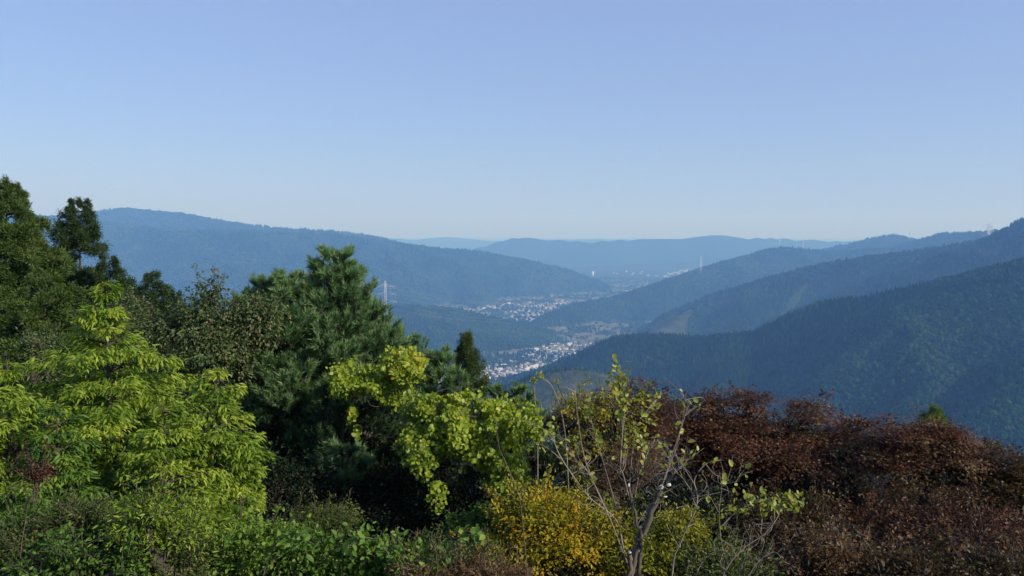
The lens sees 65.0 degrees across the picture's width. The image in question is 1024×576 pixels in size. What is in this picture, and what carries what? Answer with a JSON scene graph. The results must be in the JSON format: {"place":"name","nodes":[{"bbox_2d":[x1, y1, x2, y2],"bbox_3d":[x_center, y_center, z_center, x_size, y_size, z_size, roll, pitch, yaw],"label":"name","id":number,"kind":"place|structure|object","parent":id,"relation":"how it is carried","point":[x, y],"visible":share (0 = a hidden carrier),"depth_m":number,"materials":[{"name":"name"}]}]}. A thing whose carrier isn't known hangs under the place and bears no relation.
{"place":"outdoors","nodes":[
{"label":"outdoors","id":0,"kind":"place"},
{"bbox_2d":[0,0,1023,238],"label":"sky","id":1,"kind":"structure","parent":0,"point":[788,119],"materials":[{"name":"blue"}]},
{"bbox_2d":[9,209,1023,575],"bbox_3d":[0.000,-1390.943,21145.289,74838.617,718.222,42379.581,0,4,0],"label":"terrain","id":2,"kind":"structure","parent":0,"point":[633,257],"depth_m":6269.25,"materials":[{"name":"plant"}]},
{"bbox_2d":[19,499,37,565],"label":"dry stalk","id":3,"kind":"object","parent":2,"relation":"on","point":[23,530],"visible":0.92,"depth_m":5.44,"materials":[{"name":"brown plant"}]},
{"bbox_2d":[0,472,59,573],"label":"weedy shrub","id":4,"kind":"object","parent":2,"relation":"on","point":[20,517],"visible":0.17,"depth_m":6.39,"materials":[{"name":"green plant"}]},
{"bbox_2d":[6,436,58,513],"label":"red shrub","id":5,"kind":"object","parent":2,"relation":"on","point":[33,473],"visible":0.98,"depth_m":7.15,"materials":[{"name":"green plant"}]},
{"bbox_2d":[0,322,83,428],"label":"grey leaved shrub","id":6,"kind":"object","parent":2,"relation":"on","point":[31,341],"visible":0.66,"depth_m":11.06,"materials":[{"name":"green plant"}]},
{"bbox_2d":[0,173,104,389],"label":"cedar tree","id":7,"kind":"object","parent":2,"relation":"on","point":[24,248],"visible":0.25,"depth_m":21.64,"materials":[{"name":"green plant"}]},
{"bbox_2d":[0,357,104,517],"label":"feathery tree","id":8,"kind":"object","parent":2,"relation":"on","point":[23,403],"visible":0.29,"depth_m":8.40,"materials":[{"name":"green plant"}]},
{"bbox_2d":[34,523,93,556],"bbox_3d":[-3.140,2.056,5.609,0.596,0.892,0.216,1,4,12],"label":"bramble cane","id":9,"kind":"object","parent":2,"relation":"on","point":[64,527],"visible":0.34,"depth_m":5.55,"materials":[{"name":"green plant"}]},
{"bbox_2d":[0,403,132,524],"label":"feathery tree","id":10,"kind":"object","parent":2,"relation":"on","point":[60,459],"visible":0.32,"depth_m":8.04,"materials":[{"name":"green plant"}]},
{"bbox_2d":[0,272,141,495],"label":"cedar tree","id":11,"kind":"object","parent":2,"relation":"on","point":[33,315],"visible":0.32,"depth_m":18.74,"materials":[{"name":"green plant"}]},
{"bbox_2d":[45,195,112,307],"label":"cedar tree","id":12,"kind":"object","parent":2,"relation":"on","point":[75,237],"visible":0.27,"depth_m":24.64,"materials":[{"name":"green plant"}]},
{"bbox_2d":[1,521,165,575],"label":"weedy shrub","id":13,"kind":"object","parent":2,"relation":"on","point":[57,554],"visible":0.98,"depth_m":5.33,"materials":[{"name":"green plant"}]},
{"bbox_2d":[0,309,187,475],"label":"evergreen tree","id":14,"kind":"object","parent":2,"relation":"on","point":[23,360],"visible":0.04,"depth_m":17.55,"materials":[{"name":"green plant"}]},
{"bbox_2d":[73,250,149,341],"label":"cedar tree","id":15,"kind":"object","parent":2,"relation":"on","point":[102,272],"visible":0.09,"depth_m":23.89,"materials":[{"name":"green plant"}]},
{"bbox_2d":[0,483,230,575],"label":"weedy shrub","id":16,"kind":"object","parent":2,"relation":"on","point":[75,514],"visible":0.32,"depth_m":5.78,"materials":[{"name":"green plant"}]},
{"bbox_2d":[0,280,254,522],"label":"feathery tree","id":17,"kind":"object","parent":2,"relation":"on","point":[115,423],"visible":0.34,"depth_m":9.46,"materials":[{"name":"green plant"}]},
{"bbox_2d":[108,509,160,551],"bbox_3d":[-2.602,2.006,5.599,0.340,0.993,0.216,-1,4,-10],"label":"bramble cane","id":18,"kind":"object","parent":2,"relation":"on","point":[122,523],"visible":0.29,"depth_m":5.52,"materials":[{"name":"green plant"}]},
{"bbox_2d":[100,268,194,427],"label":"fir tree","id":19,"kind":"object","parent":2,"relation":"on","point":[163,291],"visible":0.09,"depth_m":20.89,"materials":[{"name":"green plant"}]},
{"bbox_2d":[70,467,236,575],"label":"weedy shrub","id":20,"kind":"object","parent":2,"relation":"on","point":[150,513],"visible":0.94,"depth_m":5.52,"materials":[{"name":"green plant"}]},
{"bbox_2d":[144,289,188,371],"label":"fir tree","id":21,"kind":"object","parent":2,"relation":"on","point":[174,297],"visible":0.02,"depth_m":21.53,"materials":[{"name":"green plant"}]},
{"bbox_2d":[108,403,247,572],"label":"feathery tree","id":22,"kind":"object","parent":2,"relation":"on","point":[156,452],"visible":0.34,"depth_m":8.23,"materials":[{"name":"green plant"}]},
{"bbox_2d":[84,361,318,497],"bbox_3d":[-6.619,3.032,17.193,5.140,3.894,6.651,-3,5,-37],"label":"evergreen tree","id":23,"kind":"object","parent":2,"relation":"on","point":[186,414],"visible":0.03,"depth_m":16.14,"materials":[{"name":"green plant"}]},
{"bbox_2d":[102,263,303,466],"bbox_3d":[-5.045,1.860,12.658,3.292,4.507,2.477,0,4,0],"label":"olive leaved tree","id":24,"kind":"object","parent":2,"relation":"on","point":[205,336],"visible":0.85,"depth_m":12.43,"materials":[{"name":"green plant"}]},
{"bbox_2d":[152,365,292,536],"bbox_3d":[-3.175,1.992,8.841,1.577,2.296,1.442,0,4,0],"label":"feathery tree","id":25,"kind":"object","parent":2,"relation":"on","point":[242,455],"visible":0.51,"depth_m":8.72,"materials":[{"name":"green plant"}]},
{"bbox_2d":[211,491,290,575],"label":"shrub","id":26,"kind":"object","parent":2,"relation":"on","point":[242,520],"visible":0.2,"depth_m":7.57,"materials":[{"name":"green plant"}]},
{"bbox_2d":[192,495,311,575],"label":"leafy shrub","id":27,"kind":"object","parent":2,"relation":"on","point":[245,552],"visible":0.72,"depth_m":5.96,"materials":[{"name":"green plant"}]},
{"bbox_2d":[211,372,303,525],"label":"tree","id":28,"kind":"object","parent":2,"relation":"on","point":[271,435],"visible":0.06,"depth_m":13.90,"materials":[{"name":"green plant"}]},
{"bbox_2d":[194,266,345,524],"bbox_3d":[-3.869,1.940,13.809,2.837,4.669,2.700,0,4,0],"label":"pine tree","id":29,"kind":"object","parent":2,"relation":"on","point":[295,332],"visible":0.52,"depth_m":13.11,"materials":[{"name":"green plant"}]},
{"bbox_2d":[257,525,315,575],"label":"bramble cane","id":30,"kind":"object","parent":2,"relation":"on","point":[268,557],"visible":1,"depth_m":5.57,"materials":[{"name":"green plant"}]},
{"bbox_2d":[226,434,353,532],"bbox_3d":[-3.122,2.773,10.611,2.020,1.642,2.238,0,4,0],"label":"evergreen shrub","id":31,"kind":"object","parent":2,"relation":"on","point":[278,492],"visible":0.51,"depth_m":10.58,"materials":[{"name":"green plant"}]},
{"bbox_2d":[237,398,401,533],"bbox_3d":[-2.827,3.102,13.227,3.057,2.734,2.671,2,5,30],"label":"evergreen shrub","id":32,"kind":"object","parent":2,"relation":"on","point":[345,436],"visible":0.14,"depth_m":12.88,"materials":[{"name":"green plant"}]},
{"bbox_2d":[212,243,430,507],"bbox_3d":[-3.269,1.736,14.155,4.009,5.129,3.904,0,4,0],"label":"pine tree","id":33,"kind":"object","parent":2,"relation":"on","point":[361,323],"visible":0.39,"depth_m":13.43,"materials":[{"name":"green plant"}]},
{"bbox_2d":[286,486,371,544],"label":"round bush","id":34,"kind":"object","parent":2,"relation":"on","point":[329,519],"visible":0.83,"depth_m":8.14,"materials":[{"name":"green plant"}]},
{"bbox_2d":[257,522,407,575],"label":"green shrub","id":35,"kind":"object","parent":2,"relation":"on","point":[324,563],"visible":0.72,"depth_m":5.88,"materials":[{"name":"green plant"}]},
{"bbox_2d":[257,462,416,514],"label":"evergreen tree","id":36,"kind":"object","parent":2,"relation":"on","point":[322,497],"visible":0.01,"depth_m":18.65,"materials":[{"name":"green plant"}]},
{"bbox_2d":[304,434,374,539],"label":"pine sapling","id":37,"kind":"object","parent":2,"relation":"on","point":[333,446],"visible":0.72,"depth_m":11.11,"materials":[{"name":"green plant"}]},
{"bbox_2d":[279,375,423,531],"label":"pine tree","id":38,"kind":"object","parent":2,"relation":"on","point":[335,411],"visible":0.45,"depth_m":12.24,"materials":[{"name":"green plant"}]},
{"bbox_2d":[345,397,364,440],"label":"climbing vine","id":39,"kind":"object","parent":38,"relation":"hanging from","point":[352,415],"visible":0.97,"depth_m":11.79,"materials":[{"name":"green plant"}]},
{"bbox_2d":[324,345,435,413],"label":"climbing vine","id":40,"kind":"object","parent":38,"relation":"attached to","point":[406,369],"visible":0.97,"depth_m":11.38,"materials":[{"name":"green plant"}]},
{"bbox_2d":[334,526,398,572],"bbox_3d":[-1.006,2.076,5.620,0.472,0.851,0.220,-3,5,-31],"label":"bramble cane","id":41,"kind":"object","parent":2,"relation":"on","point":[360,534],"visible":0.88,"depth_m":5.54,"materials":[{"name":"green plant"}]},
{"bbox_2d":[379,281,395,313],"bbox_3d":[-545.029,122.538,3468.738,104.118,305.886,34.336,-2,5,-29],"label":"pylon","id":42,"kind":"object","parent":2,"relation":"on","point":[385,293],"visible":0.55,"depth_m":3459.87,"materials":[{"name":"silver metal"}]},
{"bbox_2d":[333,521,450,575],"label":"green shrub","id":43,"kind":"object","parent":2,"relation":"on","point":[381,563],"visible":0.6,"depth_m":5.76,"materials":[{"name":"green plant"}]},
{"bbox_2d":[327,450,474,546],"bbox_3d":[-1.473,3.001,11.179,2.286,1.586,2.527,0,4,0],"label":"evergreen shrub","id":44,"kind":"object","parent":2,"relation":"on","point":[396,518],"visible":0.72,"depth_m":11.00,"materials":[{"name":"green plant"}]},
{"bbox_2d":[352,419,482,511],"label":"evergreen tree","id":45,"kind":"object","parent":2,"relation":"on","point":[405,490],"depth_m":17.73,"materials":[{"name":"green plant"}]},
{"bbox_2d":[380,342,492,524],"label":"pine tree","id":46,"kind":"object","parent":2,"relation":"on","point":[437,371],"visible":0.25,"depth_m":13.21,"materials":[{"name":"green plant"}]},
{"bbox_2d":[370,522,510,575],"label":"grey shrub","id":47,"kind":"object","parent":2,"relation":"on","point":[468,549],"visible":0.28,"depth_m":6.00,"materials":[{"name":"green plant"}]},
{"bbox_2d":[417,495,514,556],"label":"green shrub","id":48,"kind":"object","parent":2,"relation":"on","point":[473,521],"visible":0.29,"depth_m":7.92,"materials":[{"name":"green plant"}]},
{"bbox_2d":[382,539,550,575],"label":"dry shrub","id":49,"kind":"object","parent":2,"relation":"on","point":[481,568],"visible":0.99,"depth_m":5.56,"materials":[{"name":"brown plant"}]},
{"bbox_2d":[382,402,550,525],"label":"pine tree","id":50,"kind":"object","parent":2,"relation":"on","point":[471,471],"visible":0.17,"depth_m":11.52,"materials":[{"name":"green plant"}]},
{"bbox_2d":[446,327,491,494],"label":"cypress tree","id":51,"kind":"object","parent":2,"relation":"on","point":[467,352],"visible":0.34,"depth_m":17.02,"materials":[{"name":"green plant"}]},
{"bbox_2d":[438,524,499,571],"bbox_3d":[-0.336,2.062,5.565,0.550,0.886,0.234,2,5,27],"label":"bramble cane","id":52,"kind":"object","parent":2,"relation":"on","point":[480,536],"visible":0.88,"depth_m":5.54,"materials":[{"name":"green plant"}]},
{"bbox_2d":[418,464,535,532],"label":"evergreen shrub","id":53,"kind":"object","parent":2,"relation":"on","point":[474,497],"visible":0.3,"depth_m":10.25,"materials":[{"name":"green plant"}]},
{"bbox_2d":[391,378,558,515],"bbox_3d":[-0.495,1.987,10.168,2.231,1.655,1.681,0,4,0],"label":"climbing vine","id":54,"kind":"object","parent":53,"relation":"on","point":[445,423],"visible":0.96,"depth_m":9.96,"materials":[{"name":"green plant"}]},
{"bbox_2d":[444,436,563,500],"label":"evergreen tree","id":55,"kind":"object","parent":2,"relation":"on","point":[532,476],"visible":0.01,"depth_m":17.85,"materials":[{"name":"green plant"}]},
{"bbox_2d":[494,416,526,566],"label":"dry stalk","id":56,"kind":"object","parent":2,"relation":"on","point":[517,492],"visible":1,"depth_m":5.42,"materials":[{"name":"brown plant"}]},
{"bbox_2d":[1,207,1023,497],"bbox_3d":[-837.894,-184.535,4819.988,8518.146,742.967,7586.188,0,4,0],"label":"forest","id":57,"kind":"object","parent":2,"relation":"on","point":[933,299],"visible":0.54,"depth_m":3112.26,"materials":[{"name":"green plant"}]},
{"bbox_2d":[478,379,554,446],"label":"tree","id":58,"kind":"object","parent":2,"relation":"on","point":[518,390],"visible":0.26,"depth_m":16.18,"materials":[{"name":"green plant"}]},
{"bbox_2d":[35,487,1023,575],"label":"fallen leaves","id":59,"kind":"object","parent":2,"relation":"on","point":[564,570],"visible":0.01,"depth_m":10.14,"materials":[{"name":"brown plant"}]},
{"bbox_2d":[529,377,537,484],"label":"weed stalk","id":60,"kind":"object","parent":2,"relation":"on","point":[533,379],"visible":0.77,"depth_m":10.54,"materials":[{"name":"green plant"}]},
{"bbox_2d":[475,433,622,528],"bbox_3d":[0.458,2.787,11.102,1.783,1.607,1.987,-3,5,-36],"label":"shrub","id":61,"kind":"object","parent":2,"relation":"on","point":[550,457],"visible":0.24,"depth_m":10.96,"materials":[{"name":"green plant"}]},
{"bbox_2d":[447,462,657,575],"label":"golden shrub","id":62,"kind":"object","parent":2,"relation":"on","point":[557,525],"visible":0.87,"depth_m":7.27,"materials":[{"name":"yellow plant"}]},
{"bbox_2d":[536,370,568,490],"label":"weed stalk","id":63,"kind":"object","parent":2,"relation":"on","point":[541,376],"visible":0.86,"depth_m":10.62,"materials":[{"name":"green plant"}]},
{"bbox_2d":[465,268,692,321],"bbox_3d":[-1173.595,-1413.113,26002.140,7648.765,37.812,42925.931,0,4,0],"label":"distant houses","id":64,"kind":"structure","parent":2,"relation":"on","point":[678,273],"depth_m":6152.75,"materials":[{"name":"grey"}]},
{"bbox_2d":[530,428,699,513],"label":"evergreen tree","id":65,"kind":"object","parent":2,"relation":"on","point":[642,489],"visible":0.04,"depth_m":16.68,"materials":[{"name":"green plant"}]},
{"bbox_2d":[543,366,689,564],"bbox_3d":[1.221,2.160,9.340,1.715,2.427,1.230,0,4,0],"label":"sparse shrub","id":66,"kind":"object","parent":2,"relation":"on","point":[615,425],"visible":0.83,"depth_m":9.33,"materials":[{"name":"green plant"}]},
{"bbox_2d":[530,375,710,519],"bbox_3d":[1.479,2.539,12.014,2.432,2.450,2.728,-2,5,-25],"label":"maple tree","id":67,"kind":"object","parent":2,"relation":"on","point":[661,413],"visible":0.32,"depth_m":11.79,"materials":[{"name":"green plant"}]},
{"bbox_2d":[568,425,680,522],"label":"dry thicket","id":68,"kind":"object","parent":2,"relation":"on","point":[633,481],"visible":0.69,"depth_m":9.13,"materials":[{"name":"brown plant"}]},
{"bbox_2d":[528,350,751,575],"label":"pruned shrub","id":69,"kind":"object","parent":2,"relation":"on","point":[634,558],"visible":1,"depth_m":6.13,"materials":[{"name":"green plant"}]},
{"bbox_2d":[571,491,732,575],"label":"green shrub","id":70,"kind":"object","parent":2,"relation":"on","point":[659,529],"visible":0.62,"depth_m":7.13,"materials":[{"name":"green plant"}]},
{"bbox_2d":[628,466,760,560],"bbox_3d":[2.379,3.192,10.512,1.849,1.511,1.804,2,5,22],"label":"shaded shrub","id":71,"kind":"object","parent":2,"relation":"on","point":[705,507],"visible":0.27,"depth_m":10.55,"materials":[{"name":"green plant"}]},
{"bbox_2d":[627,416,796,516],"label":"evergreen tree","id":72,"kind":"object","parent":2,"relation":"on","point":[657,480],"visible":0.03,"depth_m":16.60,"materials":[{"name":"green plant"}]},
{"bbox_2d":[647,521,796,575],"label":"dry shrub","id":73,"kind":"object","parent":2,"relation":"on","point":[711,566],"visible":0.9,"depth_m":6.72,"materials":[{"name":"green plant"}]},
{"bbox_2d":[687,458,804,575],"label":"white twigged shrub","id":74,"kind":"object","parent":2,"relation":"on","point":[751,499],"visible":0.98,"depth_m":5.82,"materials":[{"name":"green plant"}]},
{"bbox_2d":[657,379,912,523],"bbox_3d":[4.172,2.750,12.546,4.331,2.560,2.684,0,4,0],"label":"maple tree","id":75,"kind":"object","parent":2,"relation":"on","point":[744,439],"visible":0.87,"depth_m":12.34,"materials":[{"name":"red plant"}]},
{"bbox_2d":[709,475,865,565],"bbox_3d":[3.528,3.272,10.372,2.540,1.731,2.828,0,4,0],"label":"shaded shrub","id":76,"kind":"object","parent":2,"relation":"on","point":[778,530],"visible":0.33,"depth_m":10.30,"materials":[{"name":"brown plant"}]},
{"bbox_2d":[641,447,978,531],"bbox_3d":[4.948,3.359,13.207,5.828,1.771,2.644,0,4,0],"label":"maple tree","id":77,"kind":"object","parent":2,"relation":"on","point":[854,498],"visible":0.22,"depth_m":12.84,"materials":[{"name":"brown plant"}]},
{"bbox_2d":[735,422,915,521],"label":"evergreen tree","id":78,"kind":"object","parent":2,"relation":"on","point":[852,480],"visible":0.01,"depth_m":15.81,"materials":[{"name":"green plant"}]},
{"bbox_2d":[761,506,904,575],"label":"dry shrub","id":79,"kind":"object","parent":2,"relation":"on","point":[815,560],"visible":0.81,"depth_m":7.13,"materials":[{"name":"brown plant"}]},
{"bbox_2d":[814,522,889,575],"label":"bramble cane","id":80,"kind":"object","parent":2,"relation":"on","point":[873,549],"visible":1,"depth_m":5.54,"materials":[{"name":"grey plant"}]},
{"bbox_2d":[782,486,956,556],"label":"shaded shrub","id":81,"kind":"object","parent":2,"relation":"on","point":[870,507],"visible":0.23,"depth_m":10.10,"materials":[{"name":"brown plant"}]},
{"bbox_2d":[827,401,1022,533],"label":"maple tree","id":82,"kind":"object","parent":2,"relation":"on","point":[919,449],"visible":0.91,"depth_m":11.37,"materials":[{"name":"red plant"}]},
{"bbox_2d":[914,403,949,472],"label":"fir tree","id":83,"kind":"object","parent":2,"relation":"on","point":[937,413],"visible":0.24,"depth_m":26.31,"materials":[{"name":"green plant"}]},
{"bbox_2d":[849,524,1023,575],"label":"shaded shrub","id":84,"kind":"object","parent":2,"relation":"on","point":[996,562],"visible":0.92,"depth_m":6.81,"materials":[{"name":"brown plant"}]},
{"bbox_2d":[851,436,1023,525],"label":"evergreen tree","id":85,"kind":"object","parent":2,"relation":"on","point":[937,477],"visible":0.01,"depth_m":16.07,"materials":[{"name":"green plant"}]},
{"bbox_2d":[856,477,1023,560],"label":"shaded shrub","id":86,"kind":"object","parent":2,"relation":"on","point":[962,522],"visible":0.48,"depth_m":9.49,"materials":[{"name":"brown plant"}]},
{"bbox_2d":[917,521,981,575],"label":"bramble cane","id":87,"kind":"object","parent":2,"relation":"on","point":[935,556],"visible":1,"depth_m":5.58,"materials":[{"name":"grey plant"}]},
{"bbox_2d":[914,437,1023,538],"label":"maple tree","id":88,"kind":"object","parent":2,"relation":"on","point":[1015,491],"visible":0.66,"depth_m":10.95,"materials":[{"name":"red plant"}]},
{"bbox_2d":[983,218,1000,235],"bbox_3d":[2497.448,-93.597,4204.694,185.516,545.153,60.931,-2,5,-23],"label":"pylon","id":89,"kind":"object","parent":2,"relation":"on","point":[990,226],"visible":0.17,"depth_m":4186.81,"materials":[{"name":"silver metal"}]},
{"bbox_2d":[533,322,582,348],"bbox_3d":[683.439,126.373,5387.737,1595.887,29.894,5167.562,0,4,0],"label":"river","id":90,"kind":"structure","parent":0,"point":[567,338],"depth_m":3908.67,"materials":[{"name":"blue liquid"}]}
]}

